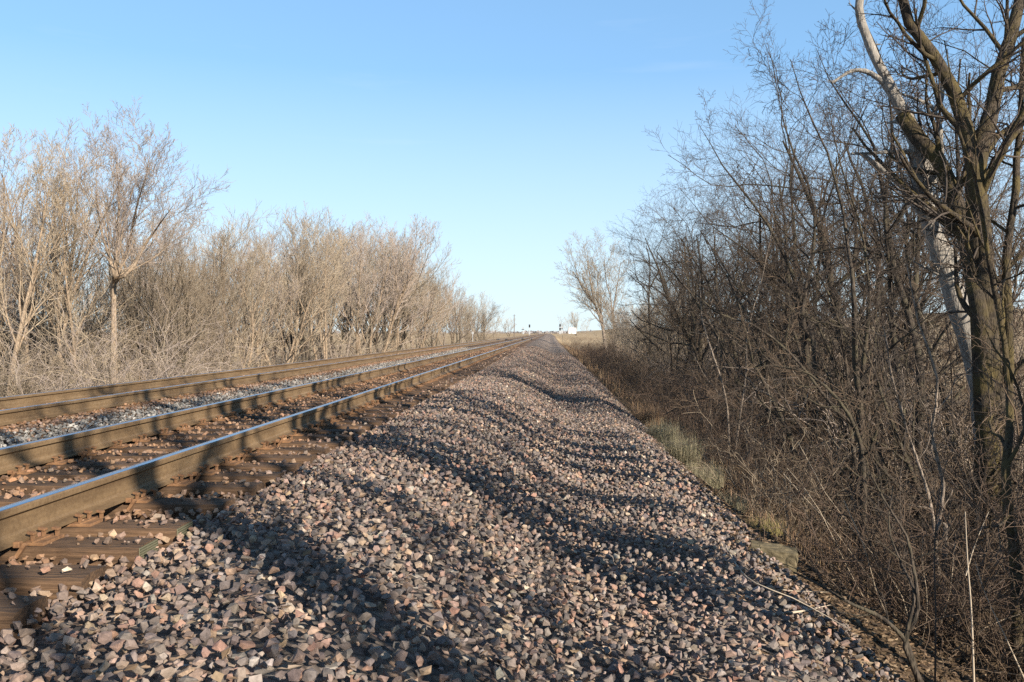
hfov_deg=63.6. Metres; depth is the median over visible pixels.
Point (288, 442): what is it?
sleeper
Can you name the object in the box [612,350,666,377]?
bare shrub
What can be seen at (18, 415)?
rail
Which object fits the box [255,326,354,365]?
bare shrub
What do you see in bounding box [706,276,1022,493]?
bare shrub
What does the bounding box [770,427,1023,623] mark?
bare shrub
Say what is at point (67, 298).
bare tree
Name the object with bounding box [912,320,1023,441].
bare shrub
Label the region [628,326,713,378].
bare shrub
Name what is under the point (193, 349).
bare shrub
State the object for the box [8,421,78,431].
sleeper
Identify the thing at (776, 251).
bare tree
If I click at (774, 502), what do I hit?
bare shrub
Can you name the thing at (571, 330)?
equipment hut
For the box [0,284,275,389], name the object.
bare shrub
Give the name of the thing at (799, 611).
fallen twig
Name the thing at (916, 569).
bare shrub
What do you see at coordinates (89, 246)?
bare tree
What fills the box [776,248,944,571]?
bare tree
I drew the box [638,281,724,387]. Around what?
bare tree
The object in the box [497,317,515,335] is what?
bare tree
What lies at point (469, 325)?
bare tree
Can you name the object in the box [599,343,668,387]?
bare shrub
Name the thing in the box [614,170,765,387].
bare tree
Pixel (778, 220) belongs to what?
bare tree
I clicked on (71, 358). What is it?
bare shrub
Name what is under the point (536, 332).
woods
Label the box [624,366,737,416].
bare shrub
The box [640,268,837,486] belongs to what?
bare tree
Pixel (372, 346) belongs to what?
bare shrub
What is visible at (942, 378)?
bare shrub
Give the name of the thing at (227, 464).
sleeper
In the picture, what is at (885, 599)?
bare shrub
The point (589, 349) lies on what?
bare shrub
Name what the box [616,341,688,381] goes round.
bare shrub
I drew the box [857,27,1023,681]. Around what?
bare tree
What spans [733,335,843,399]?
bare shrub
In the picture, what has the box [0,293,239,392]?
bare shrub
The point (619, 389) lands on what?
dry grass
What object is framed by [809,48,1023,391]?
bare tree
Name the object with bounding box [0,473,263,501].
sleeper
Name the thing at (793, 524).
bare shrub
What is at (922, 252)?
bare tree
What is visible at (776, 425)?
bare shrub
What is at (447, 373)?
sleeper
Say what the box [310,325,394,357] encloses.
bare shrub
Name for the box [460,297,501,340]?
bare tree
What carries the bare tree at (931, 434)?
on the ground at (586, 337)
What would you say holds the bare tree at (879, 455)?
on the ground at (586, 337)
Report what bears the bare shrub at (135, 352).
on the ground at (586, 337)
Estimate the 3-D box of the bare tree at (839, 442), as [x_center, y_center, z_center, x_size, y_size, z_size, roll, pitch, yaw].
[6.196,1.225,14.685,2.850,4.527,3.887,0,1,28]
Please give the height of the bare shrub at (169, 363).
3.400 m
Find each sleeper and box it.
[0,425,54,436]
[0,463,283,488]
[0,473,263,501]
[0,488,234,520]
[0,526,157,569]
[0,561,107,601]
[0,595,47,639]
[2,432,30,440]
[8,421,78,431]
[29,454,301,476]
[40,417,96,426]
[46,509,192,547]
[55,414,118,422]
[65,446,316,466]
[74,410,136,417]
[96,439,329,459]
[98,408,150,415]
[110,405,163,409]
[122,434,343,453]
[130,402,173,409]
[140,400,190,404]
[147,428,353,441]
[168,396,207,402]
[168,423,364,440]
[187,418,373,435]
[207,414,381,426]
[223,411,388,424]
[238,408,396,417]
[251,405,402,414]
[263,402,407,409]
[273,399,411,407]
[284,397,417,406]
[292,395,422,401]
[303,392,426,400]
[311,390,430,397]
[318,389,434,394]
[327,387,438,393]
[334,387,441,392]
[338,386,445,389]
[347,384,447,387]
[349,383,450,386]
[357,382,454,384]
[361,380,456,382]
[369,379,459,381]
[373,378,460,379]
[376,377,463,379]
[380,376,464,377]
[384,375,466,376]
[388,374,467,376]
[392,373,469,375]
[397,372,471,373]
[399,371,474,373]
[403,370,474,371]
[407,370,476,372]
[423,366,484,367]
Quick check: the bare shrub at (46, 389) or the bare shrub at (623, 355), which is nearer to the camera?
the bare shrub at (46, 389)
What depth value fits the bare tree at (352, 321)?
58.09 m
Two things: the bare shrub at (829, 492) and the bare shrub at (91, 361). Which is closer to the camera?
the bare shrub at (829, 492)
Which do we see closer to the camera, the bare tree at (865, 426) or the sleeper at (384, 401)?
the sleeper at (384, 401)
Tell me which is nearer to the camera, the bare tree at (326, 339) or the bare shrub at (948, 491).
the bare shrub at (948, 491)
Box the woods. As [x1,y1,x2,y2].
[8,330,593,333]
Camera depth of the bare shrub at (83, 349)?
31.65 m
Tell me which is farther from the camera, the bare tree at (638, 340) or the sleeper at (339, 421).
the bare tree at (638, 340)
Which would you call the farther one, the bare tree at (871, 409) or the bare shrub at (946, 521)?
the bare tree at (871, 409)
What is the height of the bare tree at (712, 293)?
12.258 m
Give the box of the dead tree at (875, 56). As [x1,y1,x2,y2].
[827,0,975,443]
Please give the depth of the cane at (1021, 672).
6.26 m
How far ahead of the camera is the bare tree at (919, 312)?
16.92 m
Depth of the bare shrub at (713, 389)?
30.90 m
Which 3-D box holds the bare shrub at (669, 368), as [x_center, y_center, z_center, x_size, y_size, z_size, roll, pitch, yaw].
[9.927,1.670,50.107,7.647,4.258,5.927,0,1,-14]
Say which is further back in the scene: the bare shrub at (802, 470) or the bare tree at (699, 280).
the bare tree at (699, 280)
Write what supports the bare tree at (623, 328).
on the ground at (586, 337)
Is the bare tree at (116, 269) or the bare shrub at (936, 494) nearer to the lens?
the bare shrub at (936, 494)
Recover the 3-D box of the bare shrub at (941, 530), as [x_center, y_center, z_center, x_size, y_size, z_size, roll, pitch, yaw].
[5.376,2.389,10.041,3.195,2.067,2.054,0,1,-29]
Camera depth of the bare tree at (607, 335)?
95.91 m
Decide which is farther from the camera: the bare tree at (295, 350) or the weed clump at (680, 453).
the bare tree at (295, 350)
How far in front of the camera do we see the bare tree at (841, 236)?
36.29 m
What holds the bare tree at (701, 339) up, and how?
on the ground at (586, 337)
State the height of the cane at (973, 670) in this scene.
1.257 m
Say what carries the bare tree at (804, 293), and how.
on the ground at (586, 337)
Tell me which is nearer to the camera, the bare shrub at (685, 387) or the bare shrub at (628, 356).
the bare shrub at (685, 387)
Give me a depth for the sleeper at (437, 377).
20.14 m
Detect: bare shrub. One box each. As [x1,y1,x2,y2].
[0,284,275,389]
[0,291,180,390]
[0,292,220,391]
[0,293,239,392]
[0,294,164,396]
[0,296,203,395]
[0,305,158,394]
[0,306,98,393]
[0,307,147,395]
[0,315,157,394]
[0,326,96,396]
[0,328,75,395]
[0,332,153,396]
[0,341,126,393]
[0,343,94,396]
[1,318,150,395]
[1,343,142,392]
[2,286,234,383]
[2,325,170,392]
[3,353,109,396]
[9,322,198,388]
[13,318,216,391]
[31,314,232,378]
[32,313,236,381]
[36,320,215,385]
[39,336,133,386]
[43,296,284,378]
[89,302,305,379]
[99,341,238,381]
[109,315,312,374]
[141,319,274,374]
[146,307,301,373]
[148,331,264,377]
[198,331,291,371]
[246,332,346,365]
[248,328,347,365]
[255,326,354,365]
[289,334,357,359]
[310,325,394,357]
[331,321,404,354]
[332,325,417,355]
[365,317,443,351]
[369,327,428,350]
[549,334,591,354]
[556,337,585,351]
[564,344,617,371]
[570,341,611,358]
[571,340,617,364]
[573,342,685,391]
[575,342,627,367]
[580,345,629,367]
[583,339,637,363]
[588,355,780,466]
[589,360,743,437]
[591,327,663,386]
[592,345,628,379]
[597,357,734,430]
[598,343,651,369]
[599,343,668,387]
[600,355,674,397]
[601,332,680,377]
[605,352,649,385]
[607,358,639,385]
[609,340,688,377]
[609,346,739,426]
[611,347,697,418]
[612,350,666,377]
[614,341,712,390]
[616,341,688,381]
[617,377,701,420]
[622,367,676,400]
[623,374,806,457]
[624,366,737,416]
[625,353,736,446]
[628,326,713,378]
[628,363,743,429]
[629,339,691,389]
[631,373,713,411]
[639,366,743,410]
[640,350,711,386]
[644,321,774,397]
[646,375,741,399]
[647,361,688,394]
[649,327,792,426]
[651,307,798,427]
[660,362,836,510]
[662,317,764,389]
[662,370,773,470]
[663,386,816,464]
[669,347,752,408]
[671,296,1023,470]
[680,377,907,563]
[685,342,770,424]
[686,417,892,547]
[688,382,871,470]
[688,409,850,497]
[690,385,884,527]
[690,391,889,519]
[692,392,773,463]
[694,325,797,409]
[698,354,796,416]
[698,359,778,427]
[701,330,897,466]
[703,313,884,452]
[705,416,832,517]
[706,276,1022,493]
[707,332,910,473]
[708,418,877,510]
[713,439,850,513]
[713,464,827,543]
[717,279,964,437]
[723,397,946,510]
[725,354,877,441]
[729,273,1023,511]
[731,423,924,536]
[732,444,1023,680]
[733,312,1018,484]
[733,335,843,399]
[734,441,978,538]
[736,449,890,510]
[741,435,1023,680]
[745,443,856,502]
[746,384,1023,669]
[750,439,913,551]
[754,450,1023,681]
[765,464,897,544]
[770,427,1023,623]
[773,442,979,547]
[780,404,967,484]
[783,449,916,539]
[786,446,1023,568]
[788,507,1022,620]
[789,420,966,518]
[791,286,1023,602]
[793,334,966,417]
[793,383,1023,605]
[793,465,894,534]
[794,345,971,489]
[796,300,1023,483]
[796,347,934,461]
[799,389,1023,577]
[804,475,1023,649]
[805,445,959,526]
[809,434,1016,534]
[809,489,1023,642]
[815,409,1017,529]
[818,467,969,580]
[819,293,1014,458]
[820,306,1023,550]
[821,314,1023,486]
[827,488,1023,681]
[829,471,1023,595]
[832,408,1023,599]
[839,463,1023,609]
[846,475,1022,592]
[847,332,1014,409]
[854,326,1023,555]
[880,325,1023,515]
[883,524,1023,634]
[887,305,1023,435]
[888,295,1023,477]
[897,261,1023,515]
[906,379,1023,487]
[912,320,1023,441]
[915,366,1022,494]
[925,384,971,435]
[925,468,1017,569]
[943,444,1023,610]
[949,354,1023,493]
[952,514,1023,599]
[953,507,1009,598]
[958,596,1023,680]
[981,339,1023,494]
[986,449,1023,484]
[991,531,1023,571]
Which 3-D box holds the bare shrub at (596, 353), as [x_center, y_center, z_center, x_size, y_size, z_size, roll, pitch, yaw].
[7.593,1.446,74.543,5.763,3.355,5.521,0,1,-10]
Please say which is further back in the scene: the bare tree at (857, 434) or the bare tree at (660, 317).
the bare tree at (660, 317)
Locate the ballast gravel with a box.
[0,346,905,681]
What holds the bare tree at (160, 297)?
on the ground at (586, 337)
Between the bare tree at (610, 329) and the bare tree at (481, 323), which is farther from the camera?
the bare tree at (481, 323)
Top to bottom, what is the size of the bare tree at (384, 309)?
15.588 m
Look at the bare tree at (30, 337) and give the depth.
36.98 m
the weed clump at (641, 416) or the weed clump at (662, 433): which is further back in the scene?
the weed clump at (641, 416)
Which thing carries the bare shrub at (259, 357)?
on the ground at (586, 337)
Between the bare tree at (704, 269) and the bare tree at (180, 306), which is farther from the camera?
the bare tree at (704, 269)
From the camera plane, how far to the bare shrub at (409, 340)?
71.34 m
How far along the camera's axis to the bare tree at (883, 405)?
20.57 m
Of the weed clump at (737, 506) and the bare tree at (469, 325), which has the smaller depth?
the weed clump at (737, 506)
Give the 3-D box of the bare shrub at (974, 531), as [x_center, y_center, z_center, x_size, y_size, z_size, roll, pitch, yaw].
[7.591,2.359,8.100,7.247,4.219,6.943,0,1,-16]
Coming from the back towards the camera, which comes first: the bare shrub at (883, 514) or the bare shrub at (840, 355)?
the bare shrub at (840, 355)
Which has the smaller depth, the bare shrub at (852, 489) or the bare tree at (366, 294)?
the bare shrub at (852, 489)
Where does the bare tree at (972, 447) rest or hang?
on the ground at (586, 337)
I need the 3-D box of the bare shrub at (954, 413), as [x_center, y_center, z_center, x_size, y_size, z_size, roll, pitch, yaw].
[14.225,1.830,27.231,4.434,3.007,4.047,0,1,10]
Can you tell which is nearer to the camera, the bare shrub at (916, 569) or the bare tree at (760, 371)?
the bare shrub at (916, 569)
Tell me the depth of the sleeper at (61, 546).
4.26 m
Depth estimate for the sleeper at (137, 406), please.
13.23 m
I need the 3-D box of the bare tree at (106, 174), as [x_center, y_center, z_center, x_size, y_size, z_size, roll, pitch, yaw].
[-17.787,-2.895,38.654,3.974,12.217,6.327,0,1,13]
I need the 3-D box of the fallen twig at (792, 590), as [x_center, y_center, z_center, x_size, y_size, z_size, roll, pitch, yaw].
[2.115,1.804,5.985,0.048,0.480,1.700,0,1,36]
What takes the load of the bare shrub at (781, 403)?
on the ground at (586, 337)
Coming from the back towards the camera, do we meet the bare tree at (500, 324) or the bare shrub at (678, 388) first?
the bare tree at (500, 324)
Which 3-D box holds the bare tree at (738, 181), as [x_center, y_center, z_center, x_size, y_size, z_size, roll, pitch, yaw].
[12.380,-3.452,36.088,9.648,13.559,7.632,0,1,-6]
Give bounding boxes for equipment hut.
[568,328,575,333]
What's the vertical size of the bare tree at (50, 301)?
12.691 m
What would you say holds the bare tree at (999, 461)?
on the ground at (586, 337)
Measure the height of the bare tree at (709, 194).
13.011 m
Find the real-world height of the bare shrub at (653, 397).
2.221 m
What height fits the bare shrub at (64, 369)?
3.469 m
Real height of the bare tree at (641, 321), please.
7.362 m
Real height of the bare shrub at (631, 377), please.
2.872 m
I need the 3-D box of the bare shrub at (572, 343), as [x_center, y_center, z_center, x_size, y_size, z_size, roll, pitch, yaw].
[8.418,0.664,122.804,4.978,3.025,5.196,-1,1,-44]
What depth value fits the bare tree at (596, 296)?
117.31 m
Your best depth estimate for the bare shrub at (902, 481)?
14.22 m
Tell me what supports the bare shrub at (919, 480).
on the ground at (586, 337)
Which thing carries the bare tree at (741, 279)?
on the ground at (586, 337)
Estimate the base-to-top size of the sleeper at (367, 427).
0.240 m
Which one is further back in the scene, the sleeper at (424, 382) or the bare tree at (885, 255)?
the bare tree at (885, 255)
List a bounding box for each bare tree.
[0,119,184,389]
[0,128,52,355]
[0,128,61,329]
[0,131,104,394]
[0,163,54,370]
[0,175,211,353]
[0,247,83,374]
[0,258,45,367]
[3,130,100,385]
[7,148,118,389]
[7,264,144,351]
[16,258,138,364]
[19,265,131,373]
[38,97,235,382]
[60,143,185,380]
[63,194,246,380]
[73,252,205,380]
[75,159,172,365]
[81,213,284,371]
[109,248,253,365]
[111,241,228,365]
[137,248,192,349]
[147,199,295,369]
[147,251,210,375]
[153,263,237,362]
[155,225,295,367]
[172,226,269,370]
[188,215,366,365]
[191,216,320,364]
[202,230,350,366]
[228,224,313,366]
[249,205,362,362]
[249,207,396,357]
[254,219,318,360]
[267,218,363,359]
[274,201,355,359]
[299,216,476,354]
[302,226,403,355]
[306,207,395,357]
[311,215,452,352]
[314,216,441,355]
[322,212,388,354]
[331,222,460,352]
[336,231,435,349]
[369,245,448,348]
[370,217,413,348]
[372,241,448,349]
[399,257,461,345]
[399,274,462,347]
[415,281,450,345]
[417,276,480,344]
[440,281,477,343]
[441,290,500,342]
[457,292,492,341]
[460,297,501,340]
[473,299,494,340]
[484,307,509,338]
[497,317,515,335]
[554,228,636,351]
[557,314,569,335]
[568,310,578,335]
[592,288,690,371]
[596,297,637,352]
[598,311,622,351]
[600,315,637,350]
[606,187,711,362]
[607,302,660,357]
[608,109,948,455]
[608,161,763,399]
[608,303,652,366]
[613,308,641,362]
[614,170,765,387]
[615,221,703,351]
[619,293,667,368]
[619,308,671,374]
[621,305,669,367]
[622,115,870,416]
[622,215,679,374]
[624,220,726,347]
[628,160,842,386]
[634,236,697,344]
[636,0,902,475]
[637,185,807,380]
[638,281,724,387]
[639,29,1023,465]
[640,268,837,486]
[641,203,754,341]
[644,279,686,365]
[648,217,795,473]
[652,167,790,388]
[652,189,799,372]
[660,61,893,415]
[664,302,966,568]
[669,138,843,404]
[670,237,908,559]
[670,296,919,507]
[686,121,912,419]
[688,7,1023,470]
[692,170,824,385]
[695,120,881,399]
[695,176,809,363]
[699,302,790,452]
[701,40,1007,398]
[702,0,1023,449]
[702,332,799,452]
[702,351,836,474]
[703,262,952,555]
[704,261,798,462]
[709,180,851,358]
[718,216,851,329]
[728,10,958,544]
[754,102,1008,361]
[762,0,1022,521]
[762,0,1023,506]
[765,266,884,452]
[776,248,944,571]
[776,285,947,526]
[802,157,999,389]
[807,143,1021,375]
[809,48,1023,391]
[812,32,1023,421]
[823,344,892,465]
[825,350,915,489]
[835,336,910,478]
[841,215,999,622]
[845,67,1023,435]
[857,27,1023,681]
[863,152,1023,455]
[876,335,1023,525]
[956,411,1023,491]
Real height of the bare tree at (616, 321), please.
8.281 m
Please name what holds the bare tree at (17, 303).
on the ground at (586, 337)
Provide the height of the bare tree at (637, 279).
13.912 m
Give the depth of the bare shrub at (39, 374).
29.07 m
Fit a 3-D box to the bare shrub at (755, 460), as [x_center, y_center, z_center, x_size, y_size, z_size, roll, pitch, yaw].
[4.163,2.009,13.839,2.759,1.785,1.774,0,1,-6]
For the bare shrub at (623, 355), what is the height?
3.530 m
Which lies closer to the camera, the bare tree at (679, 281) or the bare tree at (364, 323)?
the bare tree at (679, 281)
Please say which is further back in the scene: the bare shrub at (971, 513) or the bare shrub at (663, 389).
the bare shrub at (663, 389)
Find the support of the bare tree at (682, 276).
on the ground at (586, 337)
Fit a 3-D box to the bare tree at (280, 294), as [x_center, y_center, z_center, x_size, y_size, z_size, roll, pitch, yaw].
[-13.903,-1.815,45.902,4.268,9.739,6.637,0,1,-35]
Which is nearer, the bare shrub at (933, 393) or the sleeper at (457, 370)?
the bare shrub at (933, 393)
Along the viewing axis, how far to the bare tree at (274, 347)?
61.35 m
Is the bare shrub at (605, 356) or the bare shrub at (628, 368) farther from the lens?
the bare shrub at (605, 356)
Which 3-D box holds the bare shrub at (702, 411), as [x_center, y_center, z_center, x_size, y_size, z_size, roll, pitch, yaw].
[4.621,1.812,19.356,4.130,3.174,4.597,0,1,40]
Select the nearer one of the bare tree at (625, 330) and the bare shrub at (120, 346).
the bare shrub at (120, 346)
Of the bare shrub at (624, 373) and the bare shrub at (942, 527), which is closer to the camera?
the bare shrub at (942, 527)
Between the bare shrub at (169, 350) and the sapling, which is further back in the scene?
the bare shrub at (169, 350)
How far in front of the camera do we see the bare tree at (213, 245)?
42.47 m
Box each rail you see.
[0,334,535,409]
[0,334,537,426]
[0,334,541,479]
[0,334,544,558]
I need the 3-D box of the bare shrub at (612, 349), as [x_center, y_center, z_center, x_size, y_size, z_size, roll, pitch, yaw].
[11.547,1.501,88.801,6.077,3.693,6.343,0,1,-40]
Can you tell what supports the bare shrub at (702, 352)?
on the ground at (586, 337)
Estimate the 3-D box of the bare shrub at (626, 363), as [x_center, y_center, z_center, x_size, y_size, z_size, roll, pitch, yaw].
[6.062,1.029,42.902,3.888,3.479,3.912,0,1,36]
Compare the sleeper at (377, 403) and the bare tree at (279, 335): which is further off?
the bare tree at (279, 335)
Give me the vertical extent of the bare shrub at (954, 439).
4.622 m
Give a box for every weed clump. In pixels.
[626,401,678,427]
[637,415,705,447]
[660,430,720,466]
[681,459,743,489]
[714,488,753,510]
[744,514,803,536]
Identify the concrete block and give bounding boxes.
[748,540,798,573]
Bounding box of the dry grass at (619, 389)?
[562,344,1007,626]
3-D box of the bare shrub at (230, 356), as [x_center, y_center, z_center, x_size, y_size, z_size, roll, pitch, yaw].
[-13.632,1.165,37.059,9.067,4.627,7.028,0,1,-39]
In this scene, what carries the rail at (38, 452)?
on the sleeper at (23, 579)
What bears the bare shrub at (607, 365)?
on the ground at (586, 337)
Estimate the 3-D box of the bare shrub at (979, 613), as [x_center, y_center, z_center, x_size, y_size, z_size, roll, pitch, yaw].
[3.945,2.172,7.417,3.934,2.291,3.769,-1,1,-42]
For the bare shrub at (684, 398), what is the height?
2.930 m
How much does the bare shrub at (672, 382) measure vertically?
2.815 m
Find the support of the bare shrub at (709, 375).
on the ground at (586, 337)
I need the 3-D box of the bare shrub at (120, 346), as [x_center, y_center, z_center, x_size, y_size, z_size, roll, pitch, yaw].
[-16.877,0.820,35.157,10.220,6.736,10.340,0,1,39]
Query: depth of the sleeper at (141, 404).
13.70 m
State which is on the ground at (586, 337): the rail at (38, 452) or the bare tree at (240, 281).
the bare tree at (240, 281)
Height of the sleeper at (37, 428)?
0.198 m
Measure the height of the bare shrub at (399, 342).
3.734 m
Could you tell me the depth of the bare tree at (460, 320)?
127.82 m
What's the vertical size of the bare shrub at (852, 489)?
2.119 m
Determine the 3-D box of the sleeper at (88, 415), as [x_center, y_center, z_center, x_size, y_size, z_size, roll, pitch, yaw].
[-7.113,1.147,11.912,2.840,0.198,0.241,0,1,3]
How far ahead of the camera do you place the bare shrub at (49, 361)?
29.27 m
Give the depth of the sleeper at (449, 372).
22.62 m
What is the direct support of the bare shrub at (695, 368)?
on the ground at (586, 337)
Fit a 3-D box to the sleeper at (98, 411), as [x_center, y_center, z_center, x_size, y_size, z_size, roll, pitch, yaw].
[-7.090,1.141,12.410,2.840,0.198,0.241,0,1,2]
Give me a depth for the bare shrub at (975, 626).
6.55 m
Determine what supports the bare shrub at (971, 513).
on the ground at (586, 337)
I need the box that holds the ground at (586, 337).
[2,309,1023,681]
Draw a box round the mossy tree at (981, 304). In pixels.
[806,0,1023,573]
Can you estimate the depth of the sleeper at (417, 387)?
16.70 m
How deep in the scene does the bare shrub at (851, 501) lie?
13.69 m
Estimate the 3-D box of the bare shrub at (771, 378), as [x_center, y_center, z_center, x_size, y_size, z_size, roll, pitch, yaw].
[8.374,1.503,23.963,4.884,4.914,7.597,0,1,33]
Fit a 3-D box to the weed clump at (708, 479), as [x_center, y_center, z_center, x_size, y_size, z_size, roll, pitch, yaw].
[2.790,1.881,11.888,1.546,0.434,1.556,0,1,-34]
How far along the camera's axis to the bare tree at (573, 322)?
428.56 m
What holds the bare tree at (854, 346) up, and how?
on the ground at (586, 337)
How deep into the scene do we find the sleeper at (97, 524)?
4.71 m
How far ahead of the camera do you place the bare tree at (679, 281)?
23.82 m
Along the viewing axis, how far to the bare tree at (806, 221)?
21.84 m
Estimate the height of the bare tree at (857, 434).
4.432 m
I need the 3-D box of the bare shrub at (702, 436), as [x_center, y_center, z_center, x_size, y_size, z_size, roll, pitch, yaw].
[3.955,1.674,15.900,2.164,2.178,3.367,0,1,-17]
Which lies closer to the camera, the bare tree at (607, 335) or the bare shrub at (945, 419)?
the bare shrub at (945, 419)
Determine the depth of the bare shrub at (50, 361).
29.78 m
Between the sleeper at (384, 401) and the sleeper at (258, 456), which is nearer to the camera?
the sleeper at (258, 456)
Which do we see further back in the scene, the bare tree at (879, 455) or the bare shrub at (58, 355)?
the bare shrub at (58, 355)
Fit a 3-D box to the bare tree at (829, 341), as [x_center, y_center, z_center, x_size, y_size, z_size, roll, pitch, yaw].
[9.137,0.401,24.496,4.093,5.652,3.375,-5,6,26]
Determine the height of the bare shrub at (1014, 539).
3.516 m
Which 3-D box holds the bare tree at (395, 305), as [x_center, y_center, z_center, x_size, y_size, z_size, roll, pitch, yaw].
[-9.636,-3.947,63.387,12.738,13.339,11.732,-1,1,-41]
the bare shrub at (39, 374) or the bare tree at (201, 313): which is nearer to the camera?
the bare shrub at (39, 374)
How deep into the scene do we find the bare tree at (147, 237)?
36.58 m
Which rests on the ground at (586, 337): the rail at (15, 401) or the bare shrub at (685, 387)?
the bare shrub at (685, 387)
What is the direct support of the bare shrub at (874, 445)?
on the ground at (586, 337)
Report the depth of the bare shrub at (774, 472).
13.81 m
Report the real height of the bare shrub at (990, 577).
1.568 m
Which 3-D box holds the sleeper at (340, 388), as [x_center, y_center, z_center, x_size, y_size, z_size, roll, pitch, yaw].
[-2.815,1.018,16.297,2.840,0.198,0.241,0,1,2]
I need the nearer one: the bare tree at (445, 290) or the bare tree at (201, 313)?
the bare tree at (201, 313)
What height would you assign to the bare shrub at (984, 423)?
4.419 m
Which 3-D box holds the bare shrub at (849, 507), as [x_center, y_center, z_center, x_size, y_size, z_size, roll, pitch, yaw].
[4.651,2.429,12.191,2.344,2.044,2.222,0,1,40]
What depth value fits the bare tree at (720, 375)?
17.42 m
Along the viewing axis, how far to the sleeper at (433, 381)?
18.75 m
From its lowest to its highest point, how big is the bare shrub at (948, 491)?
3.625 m
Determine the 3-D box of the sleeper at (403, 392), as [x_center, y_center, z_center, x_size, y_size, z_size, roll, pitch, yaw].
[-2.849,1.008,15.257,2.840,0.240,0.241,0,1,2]
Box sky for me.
[0,0,1023,332]
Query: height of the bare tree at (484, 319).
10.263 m
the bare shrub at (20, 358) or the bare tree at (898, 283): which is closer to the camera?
the bare tree at (898, 283)
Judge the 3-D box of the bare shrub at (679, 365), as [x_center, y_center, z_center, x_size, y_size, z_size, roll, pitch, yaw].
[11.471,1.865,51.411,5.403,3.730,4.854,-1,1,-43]
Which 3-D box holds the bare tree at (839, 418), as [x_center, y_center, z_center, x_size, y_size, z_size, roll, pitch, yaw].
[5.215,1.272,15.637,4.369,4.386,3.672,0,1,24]
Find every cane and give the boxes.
[934,460,947,681]
[965,512,974,681]
[965,512,988,575]
[975,563,1023,677]
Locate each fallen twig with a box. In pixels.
[726,548,850,629]
[763,586,819,591]
[773,605,829,615]
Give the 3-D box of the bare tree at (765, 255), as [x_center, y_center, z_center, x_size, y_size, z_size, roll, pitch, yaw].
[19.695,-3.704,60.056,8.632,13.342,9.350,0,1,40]
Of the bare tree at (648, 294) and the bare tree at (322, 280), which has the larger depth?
the bare tree at (322, 280)
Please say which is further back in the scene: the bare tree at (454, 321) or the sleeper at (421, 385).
the bare tree at (454, 321)
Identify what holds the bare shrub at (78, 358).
on the ground at (586, 337)
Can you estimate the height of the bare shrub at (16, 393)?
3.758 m
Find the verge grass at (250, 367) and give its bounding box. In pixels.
[34,340,482,390]
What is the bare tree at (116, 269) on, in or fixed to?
on the ground at (586, 337)
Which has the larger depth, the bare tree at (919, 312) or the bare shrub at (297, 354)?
the bare shrub at (297, 354)
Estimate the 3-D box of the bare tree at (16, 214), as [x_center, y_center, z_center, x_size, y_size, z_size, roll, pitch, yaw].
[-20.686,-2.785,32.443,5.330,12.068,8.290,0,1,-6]
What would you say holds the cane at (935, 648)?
on the ground at (586, 337)
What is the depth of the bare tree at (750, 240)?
45.90 m
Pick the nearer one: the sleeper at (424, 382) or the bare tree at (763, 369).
the sleeper at (424, 382)
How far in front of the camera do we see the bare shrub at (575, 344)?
105.38 m
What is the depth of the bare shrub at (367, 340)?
60.92 m
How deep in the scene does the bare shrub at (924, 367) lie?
20.98 m
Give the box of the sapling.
[771,463,945,681]
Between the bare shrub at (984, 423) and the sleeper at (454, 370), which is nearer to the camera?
the bare shrub at (984, 423)
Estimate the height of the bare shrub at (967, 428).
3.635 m
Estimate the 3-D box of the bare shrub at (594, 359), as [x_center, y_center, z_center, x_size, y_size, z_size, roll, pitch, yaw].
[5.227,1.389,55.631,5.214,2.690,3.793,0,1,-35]
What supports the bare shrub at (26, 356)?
on the ground at (586, 337)
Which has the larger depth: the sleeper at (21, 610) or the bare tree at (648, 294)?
the bare tree at (648, 294)
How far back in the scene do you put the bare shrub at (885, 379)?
28.97 m
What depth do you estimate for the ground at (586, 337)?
13.40 m
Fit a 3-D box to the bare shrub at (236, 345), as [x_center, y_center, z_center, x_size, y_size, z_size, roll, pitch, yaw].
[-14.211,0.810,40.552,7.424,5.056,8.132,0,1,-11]
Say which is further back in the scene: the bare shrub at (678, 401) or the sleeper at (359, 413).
the bare shrub at (678, 401)
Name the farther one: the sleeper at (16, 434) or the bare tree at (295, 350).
the bare tree at (295, 350)
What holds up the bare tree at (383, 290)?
on the ground at (586, 337)
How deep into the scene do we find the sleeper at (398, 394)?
14.72 m
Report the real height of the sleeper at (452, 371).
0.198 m
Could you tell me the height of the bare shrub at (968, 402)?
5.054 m
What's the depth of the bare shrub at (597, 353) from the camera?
64.75 m
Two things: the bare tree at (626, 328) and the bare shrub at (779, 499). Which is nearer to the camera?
the bare shrub at (779, 499)
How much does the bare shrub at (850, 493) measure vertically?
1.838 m
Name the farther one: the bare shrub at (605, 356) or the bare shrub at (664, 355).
the bare shrub at (605, 356)
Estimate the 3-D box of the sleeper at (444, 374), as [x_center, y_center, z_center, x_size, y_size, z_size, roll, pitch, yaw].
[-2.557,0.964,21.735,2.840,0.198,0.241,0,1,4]
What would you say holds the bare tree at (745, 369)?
on the ground at (586, 337)
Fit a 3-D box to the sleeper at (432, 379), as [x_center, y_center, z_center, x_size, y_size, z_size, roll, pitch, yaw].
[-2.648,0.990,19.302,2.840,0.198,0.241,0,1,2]

